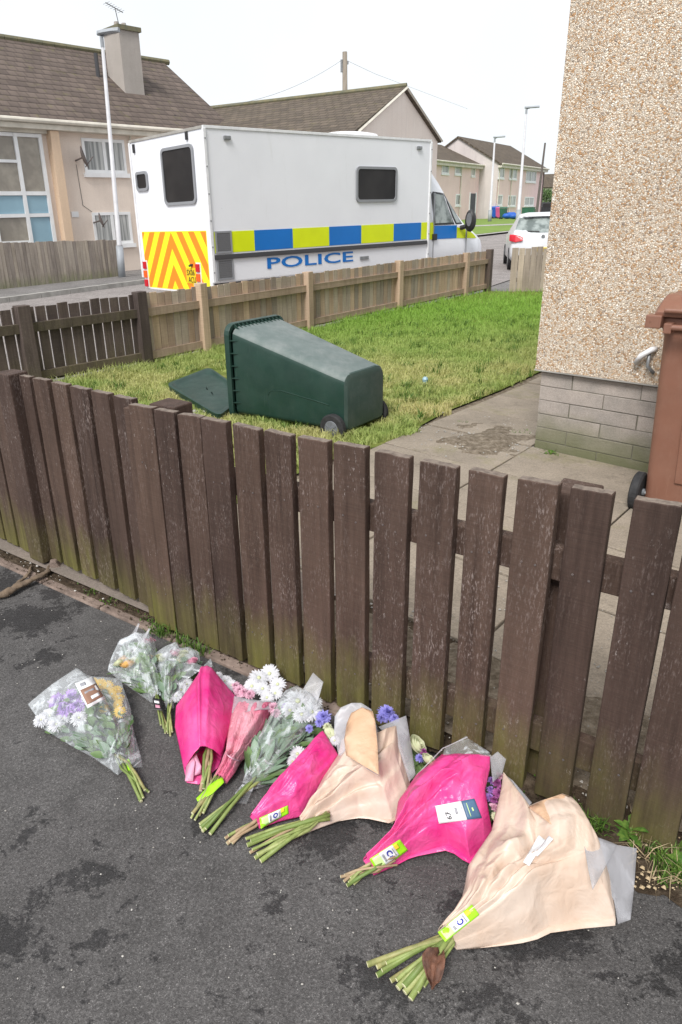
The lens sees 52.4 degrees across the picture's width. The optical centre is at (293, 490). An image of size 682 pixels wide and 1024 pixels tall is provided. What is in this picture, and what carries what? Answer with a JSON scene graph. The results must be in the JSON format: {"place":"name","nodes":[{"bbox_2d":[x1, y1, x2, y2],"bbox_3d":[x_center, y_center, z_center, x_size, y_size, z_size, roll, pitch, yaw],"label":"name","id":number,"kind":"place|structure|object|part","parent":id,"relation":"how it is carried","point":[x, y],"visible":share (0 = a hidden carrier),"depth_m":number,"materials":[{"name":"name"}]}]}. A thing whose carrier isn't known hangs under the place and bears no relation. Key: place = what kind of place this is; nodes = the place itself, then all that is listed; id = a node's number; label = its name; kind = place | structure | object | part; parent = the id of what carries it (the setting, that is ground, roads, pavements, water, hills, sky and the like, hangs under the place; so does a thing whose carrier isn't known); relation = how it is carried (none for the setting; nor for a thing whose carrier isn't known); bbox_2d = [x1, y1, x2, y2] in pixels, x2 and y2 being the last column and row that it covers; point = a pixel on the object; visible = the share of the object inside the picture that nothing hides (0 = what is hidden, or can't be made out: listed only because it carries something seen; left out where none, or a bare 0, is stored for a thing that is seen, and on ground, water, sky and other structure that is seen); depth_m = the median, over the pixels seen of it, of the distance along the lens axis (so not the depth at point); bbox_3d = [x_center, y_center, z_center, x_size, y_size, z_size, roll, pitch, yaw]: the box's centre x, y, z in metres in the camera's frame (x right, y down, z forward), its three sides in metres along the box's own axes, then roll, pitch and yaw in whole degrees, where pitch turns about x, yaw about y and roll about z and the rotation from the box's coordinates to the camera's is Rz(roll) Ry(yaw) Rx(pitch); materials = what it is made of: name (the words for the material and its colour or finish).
{"place":"outdoors","nodes":[
{"label":"outdoors","id":0,"kind":"place"},
{"bbox_2d":[0,270,144,296],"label":"pavement","id":1,"kind":"structure","parent":0,"point":[131,275],"depth_m":19.04,"materials":[{"name":"concrete"}]},
{"bbox_2d":[0,239,117,288],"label":"garden fence","id":2,"kind":"object","parent":1,"relation":"on","point":[23,264],"visible":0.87,"depth_m":19.67,"materials":[{"name":"wood"}]},
{"bbox_2d":[97,27,125,276],"bbox_3d":[-5.030,-9.503,20.006,0.898,6.545,0.312,3,22,13],"label":"street lamp","id":3,"kind":"object","parent":1,"relation":"on","point":[101,33],"visible":0.94,"depth_m":20.00,"materials":[{"name":"metal"}]},
{"bbox_2d":[0,231,541,380],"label":"road","id":4,"kind":"structure","parent":0,"point":[496,242],"depth_m":17.09,"materials":[{"name":"asphalt"}]},
{"bbox_2d":[128,125,480,290],"bbox_3d":[0.878,-5.663,14.322,7.990,3.180,2.616,-18,27,-35],"label":"police van","id":5,"kind":"object","parent":4,"relation":"on","point":[215,205],"visible":0.91,"depth_m":12.28,"materials":[{"name":"metal"}]},
{"bbox_3d":[-2.715,-5.531,12.366,0.028,0.320,0.420,-19,27,-37],"label":"rear window","id":6,"kind":"part","parent":5,"relation":"part of","materials":[{"name":"glass"}]},
{"bbox_3d":[-1.917,-5.226,11.481,0.028,0.890,1.000,-19,27,-37],"label":"rear window","id":7,"kind":"part","parent":5,"relation":"part of","materials":[{"name":"glass"}]},
{"bbox_3d":[1.603,-5.878,13.277,1.140,0.620,0.028,-19,27,-37],"label":"side window","id":8,"kind":"part","parent":5,"relation":"part of","materials":[{"name":"glass"}]},
{"bbox_3d":[3.209,-6.094,14.926,0.720,0.670,0.182,-19,27,-37],"label":"door window","id":9,"kind":"part","parent":5,"relation":"part of","materials":[{"name":"glass"}]},
{"bbox_3d":[3.523,-6.194,15.192,0.577,0.640,0.187,-9,23,-17],"label":"quarter window","id":10,"kind":"part","parent":5,"relation":"part of","materials":[{"name":"glass"}]},
{"bbox_2d":[215,51,466,108],"bbox_3d":[4.960,-15.514,33.066,1.982,7.503,25.870,11,25,29],"label":"telegraph pole","id":11,"kind":"object","parent":4,"relation":"on","point":[343,61],"visible":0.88,"depth_m":25.86,"materials":[{"name":"grey wood"}]},
{"bbox_2d":[476,231,508,234],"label":"verge kerb","id":12,"kind":"structure","parent":4,"relation":"on","point":[492,233],"depth_m":38.96,"materials":[{"name":"concrete"}]},
{"bbox_2d":[503,212,549,268],"bbox_3d":[7.415,-7.663,21.076,1.798,1.530,3.900,3,22,13],"label":"parked car","id":13,"kind":"object","parent":4,"relation":"on","point":[529,230],"visible":0.44,"depth_m":19.55,"materials":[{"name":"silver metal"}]},
{"bbox_3d":[7.040,-7.496,19.499,1.560,0.400,0.480,3,22,13],"label":"rear window","id":14,"kind":"part","parent":13,"relation":"part of","materials":[{"name":"grey glass"}]},
{"bbox_2d":[0,0,570,173],"label":"sky","id":15,"kind":"structure","parent":0,"point":[492,59],"materials":[{"name":"white"}]},
{"bbox_2d":[50,287,542,497],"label":"garden ground","id":16,"kind":"structure","parent":0,"point":[487,397],"depth_m":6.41,"materials":[{"name":"green plant"}]},
{"bbox_2d":[0,291,153,378],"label":"dark fence","id":17,"kind":"object","parent":16,"relation":"on","point":[25,327],"visible":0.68,"depth_m":7.60,"materials":[{"name":"wood"}]},
{"bbox_2d":[168,314,388,437],"bbox_3d":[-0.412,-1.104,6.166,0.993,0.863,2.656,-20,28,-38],"label":"wheelie bin","id":18,"kind":"object","parent":16,"relation":"on","point":[278,367],"visible":0.85,"depth_m":5.58,"materials":[{"name":"green plastic"}]},
{"bbox_2d":[62,300,539,446],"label":"grass clumps","id":19,"kind":"object","parent":16,"relation":"on","point":[334,343],"visible":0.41,"depth_m":7.89,"materials":[{"name":"plant"}]},
{"bbox_2d":[237,505,373,569],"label":"garden path slab","id":20,"kind":"structure","parent":16,"relation":"on","point":[371,534],"depth_m":3.67,"materials":[{"name":"concrete"}]},
{"bbox_2d":[147,249,493,358],"bbox_3d":[1.225,-3.303,11.441,0.124,0.884,9.220,15,27,37],"label":"back fence","id":21,"kind":"object","parent":16,"relation":"on","point":[197,316],"visible":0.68,"depth_m":10.31,"materials":[{"name":"wood"}]},
{"bbox_2d":[297,474,418,509],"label":"garden path slab","id":22,"kind":"structure","parent":16,"relation":"on","point":[415,493],"depth_m":4.20,"materials":[{"name":"concrete"}]},
{"bbox_2d":[334,538,507,641],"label":"garden path slab","id":23,"kind":"structure","parent":16,"relation":"on","point":[501,602],"depth_m":3.10,"materials":[{"name":"concrete"}]},
{"bbox_2d":[272,556,661,774],"bbox_3d":[1.277,0.474,2.981,2.604,0.013,2.079,14,26,34],"label":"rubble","id":24,"kind":"object","parent":23,"relation":"on","point":[495,649],"visible":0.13,"depth_m":2.87,"materials":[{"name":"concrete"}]},
{"bbox_2d":[370,444,487,489],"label":"garden path slab","id":25,"kind":"structure","parent":16,"relation":"on","point":[464,468],"depth_m":4.72,"materials":[{"name":"concrete"}]},
{"bbox_2d":[385,425,529,470],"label":"garden path slab","id":26,"kind":"structure","parent":16,"relation":"on","point":[432,448],"depth_m":4.97,"materials":[{"name":"concrete"}]},
{"bbox_2d":[436,420,535,457],"bbox_3d":[1.514,-0.397,5.179,0.877,0.069,1.052,2,22,11],"label":"dirt patch","id":27,"kind":"object","parent":26,"relation":"on","point":[497,438],"visible":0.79,"depth_m":5.08,"materials":[{"name":"soil"}]},
{"bbox_2d":[413,502,513,576],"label":"garden path slab","id":28,"kind":"structure","parent":16,"relation":"on","point":[508,522],"depth_m":3.75,"materials":[{"name":"concrete"}]},
{"bbox_2d":[394,412,551,463],"bbox_3d":[1.575,-0.435,5.262,1.369,0.018,1.466,16,28,38],"label":"rubble","id":29,"kind":"object","parent":16,"relation":"on","point":[469,433],"visible":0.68,"depth_m":5.21,"materials":[{"name":"stone"}]},
{"bbox_2d":[429,409,536,447],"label":"garden path slab","id":30,"kind":"structure","parent":16,"relation":"on","point":[466,416],"depth_m":5.54,"materials":[{"name":"concrete"}]},
{"bbox_2d":[408,420,558,454],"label":"path weeds","id":31,"kind":"object","parent":30,"relation":"on","point":[529,433],"visible":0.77,"depth_m":5.25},
{"bbox_2d":[467,395,538,421],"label":"garden path slab","id":32,"kind":"structure","parent":16,"relation":"on","point":[514,407],"depth_m":5.97,"materials":[{"name":"concrete"}]},
{"bbox_2d":[500,383,540,401],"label":"garden path slab","id":33,"kind":"structure","parent":16,"relation":"on","point":[528,391],"depth_m":6.44,"materials":[{"name":"concrete"}]},
{"bbox_2d":[509,246,546,291],"bbox_3d":[5.561,-4.535,14.157,2.130,0.902,0.120,5,23,18],"label":"side fence","id":34,"kind":"object","parent":16,"relation":"on","point":[524,277],"visible":0.36,"depth_m":14.34,"materials":[{"name":"wood"}]},
{"bbox_2d":[528,377,540,384],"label":"garden path slab","id":35,"kind":"structure","parent":16,"relation":"on","point":[536,381],"depth_m":6.80,"materials":[{"name":"concrete"}]},
{"bbox_2d":[459,475,628,525],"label":"garden path slab","id":36,"kind":"structure","parent":16,"relation":"on","point":[620,510],"depth_m":4.04,"materials":[{"name":"concrete"}]},
{"bbox_2d":[493,447,647,503],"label":"garden path slab","id":37,"kind":"structure","parent":16,"relation":"on","point":[533,462],"depth_m":4.49,"materials":[{"name":"concrete"}]},
{"bbox_2d":[492,610,664,715],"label":"garden path slab","id":38,"kind":"structure","parent":16,"relation":"on","point":[604,631],"depth_m":2.63,"materials":[{"name":"concrete"}]},
{"bbox_2d":[598,548,678,634],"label":"garden path slab","id":39,"kind":"structure","parent":16,"relation":"on","point":[608,603],"depth_m":2.95,"materials":[{"name":"concrete"}]},
{"bbox_2d":[608,508,681,568],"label":"garden path slab","id":40,"kind":"structure","parent":16,"relation":"on","point":[619,532],"depth_m":3.55,"materials":[{"name":"concrete"}]},
{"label":"garden path slab","id":41,"kind":"structure","parent":16,"relation":"on","visible":0},
{"bbox_2d":[627,291,681,508],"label":"wheelie bin","id":42,"kind":"object","parent":41,"relation":"on","point":[661,479],"visible":0.95,"depth_m":3.67,"materials":[{"name":"brown plastic"}]},
{"bbox_2d":[0,565,681,1023],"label":"pavement","id":43,"kind":"structure","parent":0,"point":[94,851],"depth_m":1.72,"materials":[{"name":"asphalt"}]},
{"bbox_2d":[0,565,50,597],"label":"bare root","id":44,"kind":"object","parent":43,"relation":"on","point":[13,588],"visible":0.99,"depth_m":3.28,"materials":[{"name":"plant"}]},
{"bbox_2d":[31,670,149,802],"bbox_3d":[-0.701,0.754,2.302,0.325,0.152,0.751,-11,23,-22],"label":"bouquet","id":45,"kind":"object","parent":43,"relation":"on","point":[94,694],"visible":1,"depth_m":2.30,"materials":[{"name":"green plant"}]},
{"bbox_2d":[108,624,168,733],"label":"bouquet","id":46,"kind":"object","parent":43,"relation":"on","point":[142,664],"visible":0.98,"depth_m":2.55,"materials":[{"name":"white plant"}]},
{"bbox_2d":[154,642,202,736],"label":"bouquet","id":47,"kind":"object","parent":43,"relation":"on","point":[174,672],"visible":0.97,"depth_m":2.53,"materials":[{"name":"green plant"}]},
{"bbox_2d":[171,663,244,791],"bbox_3d":[-0.311,0.740,2.303,0.299,0.153,0.549,-2,21,0],"label":"bouquet","id":48,"kind":"object","parent":43,"relation":"on","point":[204,706],"visible":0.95,"depth_m":2.25,"materials":[{"name":"paper"}]},
{"bbox_2d":[190,664,286,820],"bbox_3d":[-0.150,0.783,2.225,0.201,0.120,0.619,2,22,10],"label":"bouquet","id":49,"kind":"object","parent":43,"relation":"on","point":[247,720],"visible":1,"depth_m":2.24,"materials":[{"name":"paper"}]},
{"bbox_2d":[199,678,330,834],"bbox_3d":[-0.050,0.785,2.158,0.245,0.159,0.663,8,24,25],"label":"bouquet","id":50,"kind":"object","parent":43,"relation":"on","point":[281,743],"visible":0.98,"depth_m":2.17,"materials":[{"name":"green plant"}]},
{"bbox_2d":[224,722,340,844],"bbox_3d":[0.007,0.851,2.038,0.153,0.120,0.512,13,26,33],"label":"bouquet","id":51,"kind":"object","parent":43,"relation":"on","point":[292,790],"visible":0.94,"depth_m":1.98,"materials":[{"name":"paper"}]},
{"bbox_2d":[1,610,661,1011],"bbox_3d":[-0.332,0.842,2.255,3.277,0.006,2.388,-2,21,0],"label":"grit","id":52,"kind":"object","parent":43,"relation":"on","point":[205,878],"visible":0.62,"depth_m":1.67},
{"bbox_2d":[245,703,434,862],"bbox_3d":[0.151,0.800,1.986,0.643,0.244,0.317,-22,29,-40],"label":"bouquet","id":53,"kind":"object","parent":43,"relation":"on","point":[370,772],"visible":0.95,"depth_m":1.97,"materials":[{"name":"paper"}]},
{"bbox_2d":[143,617,681,889],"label":"grass tufts","id":54,"kind":"object","parent":43,"relation":"on","point":[161,631],"visible":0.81,"depth_m":1.87,"materials":[{"name":"plant"}]},
{"bbox_2d":[340,744,502,886],"bbox_3d":[0.405,0.856,1.880,0.281,0.200,0.597,15,27,36],"label":"bouquet","id":55,"kind":"object","parent":43,"relation":"on","point":[444,804],"visible":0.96,"depth_m":1.83,"materials":[{"name":"paper"}]},
{"bbox_2d":[366,772,636,1000],"bbox_3d":[0.556,0.928,1.656,0.426,0.221,0.728,16,28,39],"label":"bouquet","id":56,"kind":"object","parent":43,"relation":"on","point":[537,870],"visible":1,"depth_m":1.63,"materials":[{"name":"paper"}]},
{"bbox_2d":[376,270,541,804],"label":"ground","id":57,"kind":"structure","parent":0,"point":[502,286],"depth_m":15.06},
{"bbox_2d":[0,557,47,583],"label":"edging kerb","id":58,"kind":"structure","parent":57,"relation":"on","point":[10,565],"depth_m":3.46,"materials":[{"name":"concrete"}]},
{"bbox_2d":[0,279,144,302],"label":"kerb","id":59,"kind":"structure","parent":57,"relation":"on","point":[63,292],"depth_m":17.58,"materials":[{"name":"concrete"}]},
{"bbox_2d":[43,580,104,609],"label":"edging kerb","id":60,"kind":"structure","parent":57,"relation":"on","point":[78,596],"depth_m":3.21,"materials":[{"name":"concrete"}]},
{"bbox_2d":[0,1,223,270],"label":"flats building","id":61,"kind":"structure","parent":57,"relation":"on","point":[55,177],"depth_m":22.34,"materials":[{"name":"brown tile"}]},
{"bbox_2d":[0,132,56,247],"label":"window","id":62,"kind":"structure","parent":61,"relation":"in","point":[23,171],"depth_m":20.81,"materials":[{"name":"white glass"}]},
{"bbox_2d":[81,138,130,177],"bbox_3d":[-6.097,-10.754,22.383,0.120,1.130,1.680,18,29,41],"label":"window","id":63,"kind":"structure","parent":61,"relation":"in","point":[99,166],"depth_m":22.34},
{"bbox_2d":[91,212,136,247],"bbox_3d":[-6.034,-8.724,23.175,0.120,1.130,1.580,18,29,41],"label":"window","id":64,"kind":"structure","parent":61,"relation":"in","point":[109,232],"depth_m":23.15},
{"bbox_2d":[100,604,176,642],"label":"edging kerb","id":65,"kind":"structure","parent":57,"relation":"on","point":[121,615],"depth_m":2.99,"materials":[{"name":"concrete"}]},
{"bbox_2d":[172,635,260,676],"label":"edging kerb","id":66,"kind":"structure","parent":57,"relation":"on","point":[245,669],"depth_m":2.68,"materials":[{"name":"concrete"}]},
{"bbox_2d":[265,677,351,721],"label":"edging kerb","id":67,"kind":"structure","parent":57,"relation":"on","point":[333,710],"depth_m":2.41,"materials":[{"name":"concrete"}]},
{"bbox_2d":[0,549,630,818],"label":"soil strip","id":68,"kind":"object","parent":57,"relation":"on","point":[66,581],"visible":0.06,"depth_m":3.08,"materials":[{"name":"soil"}]},
{"bbox_2d":[0,538,335,644],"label":"concrete strip","id":69,"kind":"object","parent":68,"relation":"on","point":[63,569],"visible":0.07,"depth_m":3.33,"materials":[{"name":"concrete"}]},
{"bbox_2d":[50,559,60,567],"bbox_3d":[-1.193,0.369,3.459,0.058,0.057,0.055,-2,21,0],"label":"brick fragment","id":70,"kind":"object","parent":69,"relation":"on","point":[54,563],"visible":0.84,"depth_m":3.43,"materials":[{"name":"stone"}]},
{"bbox_2d":[1,551,650,848],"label":"soil crumbs","id":71,"kind":"object","parent":68,"relation":"on","point":[526,791],"visible":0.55,"depth_m":2.98,"materials":[{"name":"soil"}]},
{"bbox_2d":[0,369,681,852],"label":"timber fence","id":72,"kind":"object","parent":68,"relation":"on","point":[132,497],"visible":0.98,"depth_m":2.12,"materials":[{"name":"wood"}]},
{"bbox_2d":[6,552,678,844],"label":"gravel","id":73,"kind":"structure","parent":68,"relation":"on","point":[581,781],"depth_m":2.28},
{"bbox_2d":[77,582,628,824],"bbox_3d":[-0.025,0.676,2.599,2.551,0.020,0.186,13,26,34],"label":"moss and clover","id":74,"kind":"object","parent":68,"relation":"on","point":[153,619],"visible":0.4,"depth_m":3.10,"materials":[{"name":"plant"}]},
{"bbox_2d":[242,581,681,831],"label":"dirt patch","id":75,"kind":"object","parent":68,"relation":"on","point":[591,711],"visible":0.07,"depth_m":2.35,"materials":[{"name":"soil"}]},
{"bbox_2d":[484,747,681,907],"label":"soil bank","id":76,"kind":"structure","parent":68,"relation":"on","point":[618,852],"depth_m":1.82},
{"bbox_2d":[614,814,647,848],"bbox_3d":[0.905,0.922,1.855,0.082,0.067,0.084,-2,21,0],"label":"weed","id":77,"kind":"object","parent":76,"relation":"on","point":[623,833],"visible":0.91,"depth_m":1.85,"materials":[{"name":"plant"}]},
{"bbox_2d":[607,802,681,890],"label":"dry grass","id":78,"kind":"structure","parent":76,"relation":"on","point":[675,877],"depth_m":1.77,"materials":[{"name":"plant"}]},
{"bbox_2d":[632,837,679,889],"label":"leaf litter","id":79,"kind":"object","parent":76,"relation":"on","point":[649,879],"visible":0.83,"depth_m":1.74,"materials":[{"name":"plant"}]},
{"bbox_2d":[663,848,681,875],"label":"weed","id":80,"kind":"object","parent":76,"relation":"on","point":[675,856],"visible":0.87,"depth_m":1.76,"materials":[{"name":"plant"}]},
{"bbox_2d":[211,83,442,178],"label":"gabled house","id":81,"kind":"structure","parent":57,"relation":"on","point":[393,110],"depth_m":24.63,"materials":[{"name":"brown tile"}]},
{"bbox_2d":[542,189,551,201],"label":"hedge","id":82,"kind":"object","parent":57,"relation":"on","point":[546,192],"visible":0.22,"depth_m":107.03,"materials":[{"name":"green plant"}]},
{"bbox_2d":[534,0,681,471],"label":"house","id":83,"kind":"structure","parent":57,"relation":"on","point":[613,273],"depth_m":4.14,"materials":[{"name":"stone"}]},
{"bbox_2d":[461,218,515,233],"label":"grass verge","id":84,"kind":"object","parent":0,"point":[484,229],"depth_m":45.85,"materials":[{"name":"plant"}]},
{"bbox_2d":[436,144,484,219],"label":"terraced house","id":85,"kind":"structure","parent":84,"relation":"on","point":[457,177],"depth_m":68.83,"materials":[{"name":"paint"}]},
{"bbox_2d":[441,166,449,175],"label":"window","id":86,"kind":"structure","parent":85,"relation":"in","point":[445,169],"depth_m":65.23,"materials":[{"name":"glass"}]},
{"bbox_2d":[454,167,460,175],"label":"window","id":87,"kind":"structure","parent":85,"relation":"in","point":[457,169],"depth_m":67.56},
{"bbox_2d":[455,194,460,206],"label":"window","id":88,"kind":"structure","parent":85,"relation":"in","point":[457,199],"depth_m":68.78,"materials":[{"name":"glass"}]},
{"bbox_2d":[470,193,475,211],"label":"door","id":89,"kind":"structure","parent":85,"relation":"in","point":[473,196],"depth_m":71.92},
{"bbox_2d":[471,169,475,177],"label":"window","id":90,"kind":"structure","parent":85,"relation":"in","point":[472,170],"depth_m":70.73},
{"bbox_2d":[492,206,498,217],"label":"wheelie bin","id":91,"kind":"object","parent":84,"relation":"on","point":[494,208],"visible":0.61,"depth_m":72.25,"materials":[{"name":"blue plastic"}]},
{"bbox_2d":[488,136,504,220],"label":"street lamp","id":92,"kind":"object","parent":84,"relation":"on","point":[490,203],"visible":0.94,"depth_m":52.99,"materials":[{"name":"metal"}]},
{"bbox_2d":[444,136,549,218],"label":"terraced block","id":93,"kind":"structure","parent":84,"relation":"on","point":[507,168],"depth_m":73.70,"materials":[{"name":"paint"}]},
{"bbox_2d":[498,195,502,206],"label":"window","id":94,"kind":"structure","parent":93,"relation":"in","point":[500,198],"depth_m":73.11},
{"bbox_2d":[498,168,504,179],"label":"window","id":95,"kind":"structure","parent":93,"relation":"in","point":[502,170],"depth_m":72.05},
{"bbox_2d":[507,195,515,206],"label":"window","id":96,"kind":"structure","parent":93,"relation":"in","point":[513,197],"depth_m":76.10,"materials":[{"name":"glass"}]},
{"bbox_2d":[509,169,516,180],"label":"window","id":97,"kind":"structure","parent":93,"relation":"in","point":[514,177],"depth_m":74.93,"materials":[{"name":"glass"}]},
{"bbox_2d":[524,197,533,206],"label":"window","id":98,"kind":"structure","parent":93,"relation":"in","point":[528,201],"depth_m":80.80,"materials":[{"name":"glass"}]},
{"bbox_2d":[525,171,536,183],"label":"window","id":99,"kind":"structure","parent":93,"relation":"in","point":[530,175],"depth_m":79.77,"materials":[{"name":"glass"}]},
{"bbox_2d":[495,207,499,218],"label":"wheelie bin","id":100,"kind":"object","parent":84,"relation":"on","point":[498,213],"visible":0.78,"depth_m":71.10,"materials":[{"name":"pink plastic"}]},
{"bbox_2d":[499,207,507,218],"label":"wheelie bin","id":101,"kind":"object","parent":84,"relation":"on","point":[503,210],"visible":0.84,"depth_m":64.97,"materials":[{"name":"green paint"}]},
{"bbox_2d":[502,213,510,218],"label":"rubbish bag","id":102,"kind":"object","parent":84,"relation":"on","point":[505,216],"visible":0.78,"depth_m":64.01,"materials":[{"name":"blue plastic"}]},
{"bbox_2d":[509,214,515,218],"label":"rubbish bag","id":103,"kind":"object","parent":84,"relation":"on","point":[512,216],"visible":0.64,"depth_m":60.49,"materials":[{"name":"blue plastic"}]},
{"bbox_2d":[516,106,539,218],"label":"street lamp","id":104,"kind":"object","parent":84,"relation":"on","point":[518,211],"visible":0.88,"depth_m":43.34,"materials":[{"name":"metal"}]},
{"bbox_2d":[521,207,535,213],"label":"utility cabinet","id":105,"kind":"object","parent":84,"relation":"on","point":[528,209],"visible":0.42,"depth_m":57.87,"materials":[{"name":"metal"}]},
{"bbox_2d":[535,143,545,211],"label":"utility pole","id":106,"kind":"object","parent":84,"relation":"on","point":[539,190],"visible":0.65,"depth_m":53.76,"materials":[{"name":"wood"}]},
{"bbox_2d":[475,224,512,225],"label":"verge path","id":107,"kind":"structure","parent":0,"point":[493,224],"depth_m":46.90,"materials":[{"name":"concrete"}]},
{"bbox_2d":[541,202,550,211],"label":"parked van","id":108,"kind":"object","parent":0,"point":[546,207],"visible":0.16,"depth_m":95.01,"materials":[{"name":"black metal"}]},
{"label":"far hill","id":109,"kind":"structure","parent":0,"visible":0},
{"bbox_2d":[543,174,553,198],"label":"distant house","id":110,"kind":"structure","parent":109,"relation":"on","point":[548,181],"depth_m":149.72,"materials":[{"name":"beige concrete"}]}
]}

